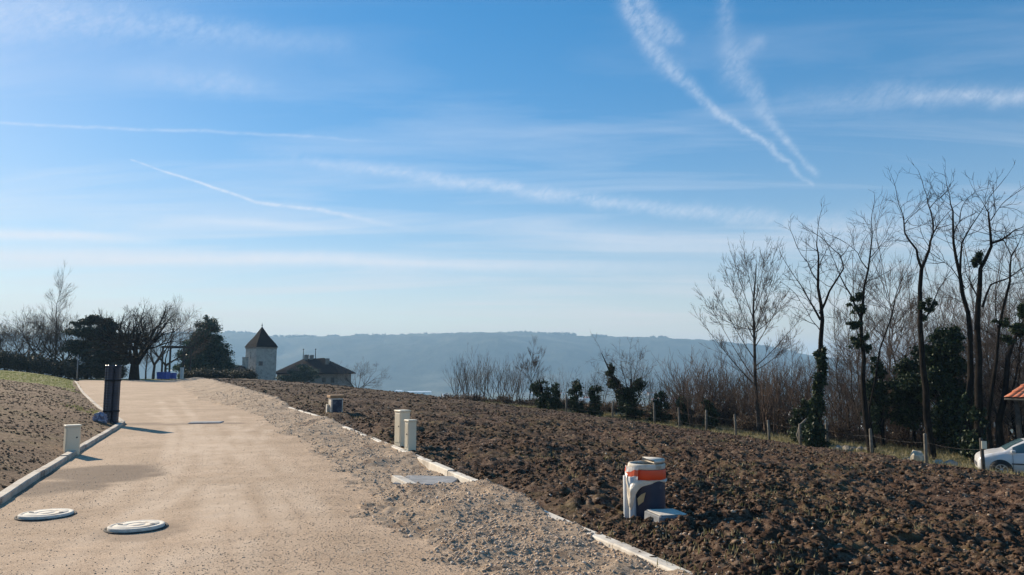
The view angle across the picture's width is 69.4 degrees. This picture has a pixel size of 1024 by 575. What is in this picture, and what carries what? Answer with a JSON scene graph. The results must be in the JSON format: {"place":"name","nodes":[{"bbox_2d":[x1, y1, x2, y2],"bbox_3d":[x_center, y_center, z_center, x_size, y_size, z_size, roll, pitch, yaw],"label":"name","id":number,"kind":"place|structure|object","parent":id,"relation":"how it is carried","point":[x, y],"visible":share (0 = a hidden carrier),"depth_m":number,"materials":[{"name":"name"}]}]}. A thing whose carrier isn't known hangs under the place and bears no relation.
{"place":"outdoors","nodes":[
{"label":"outdoors","id":0,"kind":"place"},
{"bbox_2d":[0,379,118,490],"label":"soil bank","id":1,"kind":"structure","parent":0,"point":[47,445],"depth_m":16.91,"materials":[{"name":"brown soil"}]},
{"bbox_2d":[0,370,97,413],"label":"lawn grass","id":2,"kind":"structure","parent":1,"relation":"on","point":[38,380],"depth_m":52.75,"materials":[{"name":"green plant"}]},
{"bbox_2d":[0,379,112,487],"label":"soil crumbs","id":3,"kind":"object","parent":1,"relation":"on","point":[37,432],"visible":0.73,"depth_m":18.74,"materials":[{"name":"brown soil"}]},
{"bbox_2d":[63,424,81,454],"bbox_3d":[-8.176,2.838,13.746,0.264,0.570,0.226,5,-8,-40],"label":"utility cabinet","id":4,"kind":"object","parent":1,"relation":"on","point":[72,435],"visible":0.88,"depth_m":13.67,"materials":[{"name":"beige plastic"}]},
{"bbox_2d":[102,365,121,423],"bbox_3d":[-11.202,3.004,20.724,0.432,1.650,0.402,0,-6,0],"label":"conduit bundle","id":5,"kind":"object","parent":1,"relation":"on","point":[111,399],"visible":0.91,"depth_m":20.61,"materials":[{"name":"black plastic"}]},
{"bbox_2d":[0,370,174,390],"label":"lawn","id":6,"kind":"structure","parent":0,"point":[33,379],"depth_m":56.52,"materials":[{"name":"green plant"}]},
{"bbox_2d":[0,308,68,371],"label":"bare tree","id":7,"kind":"object","parent":6,"relation":"on","point":[39,328],"visible":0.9,"depth_m":87.37,"materials":[{"name":"brown plant"}]},
{"bbox_2d":[0,307,76,357],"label":"bare tree","id":8,"kind":"object","parent":6,"relation":"on","point":[36,329],"visible":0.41,"depth_m":93.09,"materials":[{"name":"brown plant"}]},
{"bbox_2d":[3,304,93,376],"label":"bare tree","id":9,"kind":"object","parent":6,"relation":"on","point":[56,335],"visible":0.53,"depth_m":87.75,"materials":[{"name":"brown plant"}]},
{"bbox_2d":[32,262,78,375],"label":"bare tree","id":10,"kind":"object","parent":6,"relation":"on","point":[50,318],"visible":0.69,"depth_m":92.07,"materials":[{"name":"brown plant"}]},
{"bbox_2d":[0,347,128,378],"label":"hedge","id":11,"kind":"object","parent":6,"relation":"on","point":[33,363],"visible":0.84,"depth_m":83.13,"materials":[{"name":"green plant"}]},
{"bbox_2d":[55,314,132,378],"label":"pine tree","id":12,"kind":"object","parent":6,"relation":"on","point":[75,347],"visible":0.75,"depth_m":86.30,"materials":[{"name":"green plant"}]},
{"bbox_2d":[80,297,180,379],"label":"bare tree","id":13,"kind":"object","parent":6,"relation":"on","point":[135,358],"visible":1,"depth_m":78.96,"materials":[{"name":"brown plant"}]},
{"bbox_2d":[118,295,206,378],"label":"bare tree","id":14,"kind":"object","parent":6,"relation":"on","point":[162,353],"visible":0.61,"depth_m":88.51,"materials":[{"name":"brown plant"}]},
{"bbox_2d":[118,305,221,371],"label":"bare tree","id":15,"kind":"object","parent":6,"relation":"on","point":[167,364],"visible":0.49,"depth_m":93.04,"materials":[{"name":"brown plant"}]},
{"bbox_2d":[161,346,194,378],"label":"pergola","id":16,"kind":"object","parent":6,"relation":"on","point":[183,358],"visible":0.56,"depth_m":89.66,"materials":[{"name":"grey metal"}]},
{"bbox_2d":[0,380,474,574],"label":"road","id":17,"kind":"structure","parent":0,"point":[170,401],"depth_m":8.70,"materials":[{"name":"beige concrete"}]},
{"bbox_2d":[14,508,76,521],"bbox_3d":[-5.073,2.494,8.054,0.592,0.105,0.592,0,-6,0],"label":"manhole","id":18,"kind":"object","parent":17,"relation":"on","point":[43,514],"visible":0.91,"depth_m":7.95,"materials":[{"name":"metal"}]},
{"bbox_2d":[0,381,124,504],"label":"kerb","id":19,"kind":"structure","parent":17,"relation":"on","point":[14,488],"depth_m":11.66,"materials":[{"name":"concrete"}]},
{"bbox_2d":[103,520,167,534],"bbox_3d":[-3.782,2.430,7.447,0.592,0.110,0.592,0,-6,0],"label":"manhole","id":20,"kind":"object","parent":17,"relation":"on","point":[133,527],"visible":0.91,"depth_m":7.34,"materials":[{"name":"metal"}]},
{"bbox_2d":[171,377,691,574],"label":"gravel verge","id":21,"kind":"structure","parent":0,"point":[203,387],"depth_m":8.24,"materials":[{"name":"grey gravel"}]},
{"bbox_2d":[394,475,457,484],"bbox_3d":[-1.196,2.759,10.495,0.820,0.065,0.780,-1,-6,8],"label":"concrete plate","id":22,"kind":"object","parent":21,"relation":"on","point":[428,480],"visible":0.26,"depth_m":10.51,"materials":[{"name":"grey concrete"}]},
{"bbox_2d":[288,407,692,573],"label":"kerb","id":23,"kind":"structure","parent":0,"point":[444,470],"depth_m":7.41,"materials":[{"name":"grey concrete"}]},
{"bbox_2d":[0,332,1016,392],"bbox_3d":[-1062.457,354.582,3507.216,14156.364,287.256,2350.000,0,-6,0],"label":"hills","id":24,"kind":"structure","parent":0,"point":[415,362],"depth_m":2996.38,"materials":[{"name":"blue"}]},
{"bbox_2d":[13,330,860,362],"bbox_3d":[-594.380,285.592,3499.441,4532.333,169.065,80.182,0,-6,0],"label":"ridge woods","id":25,"kind":"object","parent":24,"relation":"on","point":[559,333],"visible":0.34,"depth_m":3486.31,"materials":[{"name":"green plant"}]},
{"bbox_2d":[0,0,1023,374],"label":"sky","id":26,"kind":"structure","parent":0,"point":[286,167],"materials":[{"name":"blue"}]},
{"bbox_2d":[206,378,1023,574],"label":"ploughed field","id":27,"kind":"structure","parent":0,"point":[500,454],"depth_m":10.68,"materials":[{"name":"soil"}]},
{"bbox_2d":[167,314,238,378],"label":"conifer","id":28,"kind":"object","parent":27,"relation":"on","point":[216,353],"visible":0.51,"depth_m":103.26,"materials":[{"name":"green plant"}]},
{"bbox_2d":[176,365,260,378],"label":"brushwood","id":29,"kind":"object","parent":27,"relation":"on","point":[223,373],"visible":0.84,"depth_m":89.92,"materials":[{"name":"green plant"}]},
{"bbox_2d":[326,395,344,412],"bbox_3d":[-6.018,3.986,25.180,0.530,0.650,0.460,3,-7,-28],"label":"meter chamber","id":30,"kind":"object","parent":27,"relation":"on","point":[335,404],"visible":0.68,"depth_m":25.02,"materials":[{"name":"concrete"}]},
{"bbox_2d":[394,409,410,446],"bbox_3d":[-2.199,2.852,14.815,0.246,0.790,0.264,5,-8,-38],"label":"utility cabinet","id":31,"kind":"object","parent":27,"relation":"on","point":[401,416],"visible":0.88,"depth_m":14.71,"materials":[{"name":"beige plastic"}]},
{"bbox_2d":[404,419,416,450],"bbox_3d":[-1.913,2.822,13.932,0.196,0.660,0.179,5,-8,-38],"label":"utility cabinet","id":32,"kind":"object","parent":27,"relation":"on","point":[410,434],"visible":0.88,"depth_m":13.87,"materials":[{"name":"beige plastic"}]},
{"bbox_2d":[279,385,987,574],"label":"field weeds","id":33,"kind":"object","parent":27,"relation":"on","point":[704,533],"visible":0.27,"depth_m":7.44,"materials":[{"name":"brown plant"}]},
{"bbox_2d":[283,393,1004,574],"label":"field stones","id":34,"kind":"object","parent":27,"relation":"on","point":[732,560],"visible":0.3,"depth_m":7.41,"materials":[{"name":"grey stone"}]},
{"bbox_2d":[623,457,666,519],"bbox_3d":[1.373,2.113,7.643,0.443,0.671,0.382,3,-7,-29],"label":"pipe chamber","id":35,"kind":"object","parent":27,"relation":"on","point":[644,485],"visible":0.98,"depth_m":7.52,"materials":[{"name":"white plastic"}]},
{"bbox_2d":[644,508,685,522],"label":"cover slab","id":36,"kind":"structure","parent":27,"relation":"on","point":[656,515],"depth_m":7.21,"materials":[{"name":"grey concrete"}]},
{"bbox_2d":[430,391,1012,446],"bbox_3d":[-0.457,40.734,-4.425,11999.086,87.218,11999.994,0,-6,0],"label":"ground","id":37,"kind":"structure","parent":0,"point":[609,399],"depth_m":2095.90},
{"bbox_2d":[245,325,277,379],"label":"tower","id":38,"kind":"structure","parent":37,"relation":"on","point":[261,346],"depth_m":157.81,"materials":[{"name":"paint"}]},
{"bbox_2d":[275,363,320,382],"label":"evergreen bush","id":39,"kind":"object","parent":37,"relation":"on","point":[303,374],"visible":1,"depth_m":148.07,"materials":[{"name":"green plant"}]},
{"bbox_2d":[276,349,355,385],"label":"house","id":40,"kind":"structure","parent":37,"relation":"on","point":[325,366],"depth_m":166.11,"materials":[{"name":"stone"}]},
{"bbox_2d":[332,362,388,388],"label":"bare tree","id":41,"kind":"object","parent":37,"relation":"on","point":[346,378],"visible":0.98,"depth_m":119.27,"materials":[{"name":"brown plant"}]},
{"bbox_2d":[515,336,547,399],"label":"young tree","id":42,"kind":"object","parent":37,"relation":"on","point":[533,362],"visible":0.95,"depth_m":57.34,"materials":[{"name":"brown plant"}]},
{"bbox_2d":[645,348,710,404],"bbox_3d":[11.825,7.007,53.323,5.173,5.480,5.085,1,-6,-12],"label":"russet shrub","id":43,"kind":"object","parent":37,"relation":"on","point":[673,384],"visible":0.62,"depth_m":53.20,"materials":[{"name":"brown plant"}]},
{"bbox_2d":[654,354,742,410],"bbox_3d":[13.678,6.869,51.605,6.908,5.064,4.598,3,-7,-23],"label":"russet shrub","id":44,"kind":"object","parent":37,"relation":"on","point":[702,377],"visible":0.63,"depth_m":50.88,"materials":[{"name":"brown plant"}]},
{"bbox_2d":[683,353,736,406],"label":"russet shrub","id":45,"kind":"object","parent":37,"relation":"on","point":[712,379],"visible":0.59,"depth_m":49.52,"materials":[{"name":"brown plant"}]},
{"bbox_2d":[441,388,1015,449],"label":"undergrowth","id":46,"kind":"object","parent":37,"relation":"on","point":[606,407],"visible":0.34,"depth_m":43.20,"materials":[{"name":"plant"}]},
{"bbox_2d":[746,357,830,414],"bbox_3d":[17.708,6.402,46.321,4.036,5.132,6.639,3,-7,-22],"label":"russet shrub","id":47,"kind":"object","parent":37,"relation":"on","point":[806,384],"visible":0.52,"depth_m":45.37,"materials":[{"name":"brown plant"}]},
{"bbox_2d":[746,349,845,416],"bbox_3d":[17.809,6.422,46.465,5.827,5.230,5.248,-4,-7,31],"label":"russet shrub","id":48,"kind":"object","parent":37,"relation":"on","point":[794,379],"visible":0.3,"depth_m":46.45,"materials":[{"name":"brown plant"}]},
{"bbox_2d":[770,314,824,409],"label":"bare tree","id":49,"kind":"object","parent":37,"relation":"on","point":[795,352],"visible":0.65,"depth_m":46.67,"materials":[{"name":"brown plant"}]},
{"bbox_2d":[749,361,856,418],"bbox_3d":[17.838,6.750,46.150,7.253,4.345,4.828,-4,-7,34],"label":"russet shrub","id":50,"kind":"object","parent":37,"relation":"on","point":[791,387],"visible":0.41,"depth_m":46.09,"materials":[{"name":"brown plant"}]},
{"bbox_2d":[805,281,876,415],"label":"bare tree","id":51,"kind":"object","parent":37,"relation":"on","point":[832,376],"visible":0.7,"depth_m":43.71,"materials":[{"name":"brown plant"}]},
{"bbox_2d":[824,264,895,416],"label":"bare tree","id":52,"kind":"object","parent":37,"relation":"on","point":[852,353],"visible":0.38,"depth_m":49.78,"materials":[{"name":"brown plant"}]},
{"bbox_2d":[813,228,908,428],"bbox_3d":[25.861,4.393,54.884,7.329,17.288,6.481,2,-7,-18],"label":"bare tree","id":53,"kind":"object","parent":37,"relation":"on","point":[877,321],"visible":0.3,"depth_m":54.62,"materials":[{"name":"brown plant"}]},
{"bbox_2d":[823,343,940,430],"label":"bare tree","id":54,"kind":"object","parent":37,"relation":"on","point":[860,371],"visible":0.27,"depth_m":46.95,"materials":[{"name":"brown plant"}]},
{"bbox_2d":[826,191,946,426],"bbox_3d":[28.980,3.540,57.129,9.028,22.342,8.624,-2,-7,19],"label":"bare tree","id":55,"kind":"object","parent":37,"relation":"on","point":[890,282],"visible":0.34,"depth_m":57.87,"materials":[{"name":"brown plant"}]},
{"bbox_2d":[851,239,929,424],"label":"bare tree","id":56,"kind":"object","parent":37,"relation":"on","point":[905,313],"visible":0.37,"depth_m":51.71,"materials":[{"name":"brown plant"}]},
{"bbox_2d":[867,272,931,434],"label":"bare tree","id":57,"kind":"object","parent":37,"relation":"on","point":[909,325],"visible":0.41,"depth_m":44.93,"materials":[{"name":"brown plant"}]},
{"bbox_2d":[883,245,965,432],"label":"bare tree","id":58,"kind":"object","parent":37,"relation":"on","point":[916,306],"visible":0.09,"depth_m":54.74,"materials":[{"name":"brown plant"}]},
{"bbox_2d":[883,241,966,410],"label":"bare tree","id":59,"kind":"object","parent":37,"relation":"on","point":[912,300],"visible":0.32,"depth_m":48.31,"materials":[{"name":"brown plant"}]},
{"bbox_2d":[923,267,985,405],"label":"bare tree","id":60,"kind":"object","parent":37,"relation":"on","point":[943,318],"visible":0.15,"depth_m":41.78,"materials":[{"name":"brown plant"}]},
{"bbox_2d":[929,283,1005,408],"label":"bare tree","id":61,"kind":"object","parent":37,"relation":"on","point":[963,330],"visible":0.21,"depth_m":39.70,"materials":[{"name":"brown plant"}]},
{"bbox_2d":[924,210,1020,425],"bbox_3d":[34.664,4.511,56.620,8.778,21.723,8.385,4,-7,-33],"label":"bare tree","id":62,"kind":"object","parent":37,"relation":"on","point":[970,290],"visible":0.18,"depth_m":56.64,"materials":[{"name":"brown plant"}]},
{"bbox_2d":[947,265,1023,447],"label":"bare tree","id":63,"kind":"object","parent":37,"relation":"on","point":[988,367],"visible":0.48,"depth_m":36.51,"materials":[{"name":"brown plant"}]},
{"bbox_2d":[958,236,1023,438],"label":"bare tree","id":64,"kind":"object","parent":37,"relation":"on","point":[994,309],"visible":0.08,"depth_m":54.91,"materials":[{"name":"brown plant"}]},
{"bbox_2d":[960,235,1023,437],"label":"bare tree","id":65,"kind":"object","parent":37,"relation":"on","point":[1005,312],"visible":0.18,"depth_m":44.52,"materials":[{"name":"brown plant"}]},
{"bbox_2d":[961,269,1023,437],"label":"bare tree","id":66,"kind":"object","parent":37,"relation":"on","point":[1000,283],"visible":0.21,"depth_m":40.01,"materials":[{"name":"brown plant"}]},
{"bbox_2d":[964,272,1023,437],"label":"bare tree","id":67,"kind":"object","parent":37,"relation":"on","point":[990,341],"visible":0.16,"depth_m":40.90,"materials":[{"name":"brown plant"}]},
{"bbox_2d":[974,279,1023,437],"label":"bare tree","id":68,"kind":"object","parent":37,"relation":"on","point":[1011,367],"visible":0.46,"depth_m":35.89,"materials":[{"name":"brown plant"}]},
{"bbox_2d":[982,306,1023,441],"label":"bare tree","id":69,"kind":"object","parent":37,"relation":"on","point":[1008,430],"visible":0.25,"depth_m":38.73,"materials":[{"name":"brown plant"}]},
{"bbox_2d":[1004,383,1023,438],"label":"shed","id":70,"kind":"structure","parent":37,"relation":"on","point":[1017,393],"depth_m":32.72,"materials":[{"name":"orange tile"}]},
{"bbox_2d":[484,401,1023,475],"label":"grass track","id":71,"kind":"structure","parent":0,"point":[830,440],"depth_m":37.52,"materials":[{"name":"green plant"}]},
{"bbox_2d":[463,343,492,400],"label":"bare shrub","id":72,"kind":"object","parent":71,"relation":"on","point":[478,376],"visible":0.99,"depth_m":57.41,"materials":[{"name":"brown plant"}]},
{"bbox_2d":[469,357,520,401],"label":"bare shrub","id":73,"kind":"object","parent":71,"relation":"on","point":[498,385],"visible":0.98,"depth_m":57.69,"materials":[{"name":"brown plant"}]},
{"bbox_2d":[509,361,534,403],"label":"bare shrub","id":74,"kind":"object","parent":71,"relation":"on","point":[517,391],"visible":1,"depth_m":55.28,"materials":[{"name":"brown plant"}]},
{"bbox_2d":[528,366,551,408],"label":"ivy bush","id":75,"kind":"object","parent":71,"relation":"on","point":[537,389],"visible":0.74,"depth_m":51.23,"materials":[{"name":"green plant"}]},
{"bbox_2d":[541,371,563,410],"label":"ivy bush","id":76,"kind":"object","parent":71,"relation":"on","point":[554,401],"visible":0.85,"depth_m":50.26,"materials":[{"name":"green plant"}]},
{"bbox_2d":[567,367,585,413],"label":"ivy bush","id":77,"kind":"object","parent":71,"relation":"on","point":[574,399],"visible":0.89,"depth_m":49.20,"materials":[{"name":"green plant"}]},
{"bbox_2d":[582,376,603,415],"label":"ivy bush","id":78,"kind":"object","parent":71,"relation":"on","point":[595,399],"visible":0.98,"depth_m":48.32,"materials":[{"name":"green plant"}]},
{"bbox_2d":[586,334,660,418],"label":"bare tree","id":79,"kind":"object","parent":71,"relation":"on","point":[612,383],"visible":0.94,"depth_m":47.31,"materials":[{"name":"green plant"}]},
{"bbox_2d":[612,360,650,419],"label":"ivy bush","id":80,"kind":"object","parent":71,"relation":"on","point":[625,405],"visible":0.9,"depth_m":47.07,"materials":[{"name":"green plant"}]},
{"bbox_2d":[643,374,673,422],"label":"ivy bush","id":81,"kind":"object","parent":71,"relation":"on","point":[660,415],"visible":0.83,"depth_m":45.32,"materials":[{"name":"green plant"}]},
{"bbox_2d":[655,377,712,428],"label":"russet shrub","id":82,"kind":"object","parent":71,"relation":"on","point":[688,408],"visible":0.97,"depth_m":43.47,"materials":[{"name":"brown plant"}]},
{"bbox_2d":[674,378,694,426],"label":"ivy bush","id":83,"kind":"object","parent":71,"relation":"on","point":[683,418],"visible":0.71,"depth_m":44.22,"materials":[{"name":"green plant"}]},
{"bbox_2d":[700,386,720,429],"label":"ivy bush","id":84,"kind":"object","parent":71,"relation":"on","point":[712,412],"visible":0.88,"depth_m":43.25,"materials":[{"name":"green plant"}]},
{"bbox_2d":[686,346,747,412],"bbox_3d":[12.885,6.210,46.968,4.170,5.129,3.457,6,-8,-42],"label":"russet shrub","id":85,"kind":"object","parent":71,"relation":"on","point":[709,391],"visible":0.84,"depth_m":46.67,"materials":[{"name":"brown plant"}]},
{"bbox_2d":[707,372,753,426],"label":"russet shrub","id":86,"kind":"object","parent":71,"relation":"on","point":[728,392],"visible":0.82,"depth_m":45.41,"materials":[{"name":"brown plant"}]},
{"bbox_2d":[724,386,767,429],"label":"russet shrub","id":87,"kind":"object","parent":71,"relation":"on","point":[738,408],"visible":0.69,"depth_m":43.58,"materials":[{"name":"brown plant"}]},
{"bbox_2d":[693,233,812,433],"bbox_3d":[13.720,2.630,41.969,9.073,11.865,5.432,3,-7,-27],"label":"bare tree","id":88,"kind":"object","parent":71,"relation":"on","point":[758,321],"visible":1,"depth_m":42.02,"materials":[{"name":"brown plant"}]},
{"bbox_2d":[732,349,802,434],"bbox_3d":[13.883,5.794,41.344,3.969,5.146,3.901,5,-8,-39],"label":"russet shrub","id":89,"kind":"object","parent":71,"relation":"on","point":[764,428],"visible":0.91,"depth_m":41.22,"materials":[{"name":"brown plant"}]},
{"bbox_2d":[741,369,834,436],"bbox_3d":[14.769,6.375,40.623,5.291,3.880,3.522,1,-6,-8],"label":"russet shrub","id":90,"kind":"object","parent":71,"relation":"on","point":[786,403],"visible":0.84,"depth_m":40.60,"materials":[{"name":"brown plant"}]},
{"bbox_2d":[565,394,1021,470],"bbox_3d":[11.555,6.899,36.419,2.647,2.390,29.658,3,-7,-27],"label":"fence","id":91,"kind":"object","parent":71,"relation":"on","point":[982,456],"visible":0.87,"depth_m":33.78,"materials":[{"name":"wood"}]},
{"bbox_2d":[787,381,824,442],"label":"ivy bush","id":92,"kind":"object","parent":71,"relation":"on","point":[805,409],"visible":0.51,"depth_m":37.44,"materials":[{"name":"green plant"}]},
{"bbox_2d":[763,196,864,447],"bbox_3d":[14.138,1.731,34.104,5.045,12.092,4.541,0,-6,0],"label":"bare tree","id":93,"kind":"object","parent":71,"relation":"on","point":[815,431],"visible":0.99,"depth_m":33.66,"materials":[{"name":"brown plant"}]},
{"bbox_2d":[824,381,861,429],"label":"russet shrub","id":94,"kind":"object","parent":71,"relation":"on","point":[833,400],"visible":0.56,"depth_m":41.25,"materials":[{"name":"brown plant"}]},
{"bbox_2d":[814,189,905,452],"bbox_3d":[16.535,1.627,34.659,5.085,12.647,3.648,0,-6,0],"label":"bare tree","id":95,"kind":"object","parent":71,"relation":"on","point":[860,310],"visible":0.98,"depth_m":34.00,"materials":[{"name":"brown plant"}]},
{"bbox_2d":[829,329,890,435],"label":"bare tree","id":96,"kind":"object","parent":71,"relation":"on","point":[847,398],"visible":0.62,"depth_m":39.64,"materials":[{"name":"green plant"}]},
{"bbox_2d":[860,356,892,446],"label":"evergreen tree","id":97,"kind":"object","parent":71,"relation":"on","point":[880,398],"visible":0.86,"depth_m":37.44,"materials":[{"name":"green plant"}]},
{"bbox_2d":[863,233,918,449],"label":"bare tree","id":98,"kind":"object","parent":71,"relation":"on","point":[869,413],"visible":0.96,"depth_m":35.88,"materials":[{"name":"brown plant"}]},
{"bbox_2d":[883,355,939,446],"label":"evergreen tree","id":99,"kind":"object","parent":71,"relation":"on","point":[900,404],"visible":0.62,"depth_m":37.33,"materials":[{"name":"green plant"}]},
{"bbox_2d":[883,158,980,459],"bbox_3d":[18.837,0.879,33.038,4.026,14.015,5.966,-3,-7,29],"label":"bare tree","id":100,"kind":"object","parent":71,"relation":"on","point":[921,307],"visible":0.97,"depth_m":32.88,"materials":[{"name":"brown plant"}]},
{"bbox_2d":[889,323,987,454],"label":"evergreen tree","id":101,"kind":"object","parent":71,"relation":"on","point":[945,363],"visible":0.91,"depth_m":35.25,"materials":[{"name":"green plant"}]},
{"bbox_2d":[907,276,1004,449],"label":"bare tree","id":102,"kind":"object","parent":71,"relation":"on","point":[963,356],"visible":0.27,"depth_m":36.69,"materials":[{"name":"green plant"}]},
{"bbox_2d":[898,159,1014,463],"bbox_3d":[19.815,0.971,32.571,4.752,13.862,2.970,3,-7,-26],"label":"bare tree","id":103,"kind":"object","parent":71,"relation":"on","point":[966,397],"visible":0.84,"depth_m":31.98,"materials":[{"name":"brown plant"}]},
{"bbox_2d":[940,169,1023,458],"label":"bare tree","id":104,"kind":"object","parent":71,"relation":"on","point":[978,412],"visible":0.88,"depth_m":31.33,"materials":[{"name":"brown plant"}]},
{"bbox_2d":[947,215,1023,448],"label":"bare tree","id":105,"kind":"object","parent":71,"relation":"on","point":[1009,340],"visible":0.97,"depth_m":32.98,"materials":[{"name":"brown plant"}]},
{"bbox_2d":[974,438,1023,474],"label":"parked car","id":106,"kind":"object","parent":71,"relation":"on","point":[994,458],"visible":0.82,"depth_m":27.47,"materials":[{"name":"white paint"}]},
{"bbox_2d":[985,288,1023,447],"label":"bare tree","id":107,"kind":"object","parent":71,"relation":"on","point":[1016,330],"visible":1,"depth_m":33.68,"materials":[{"name":"brown plant"}]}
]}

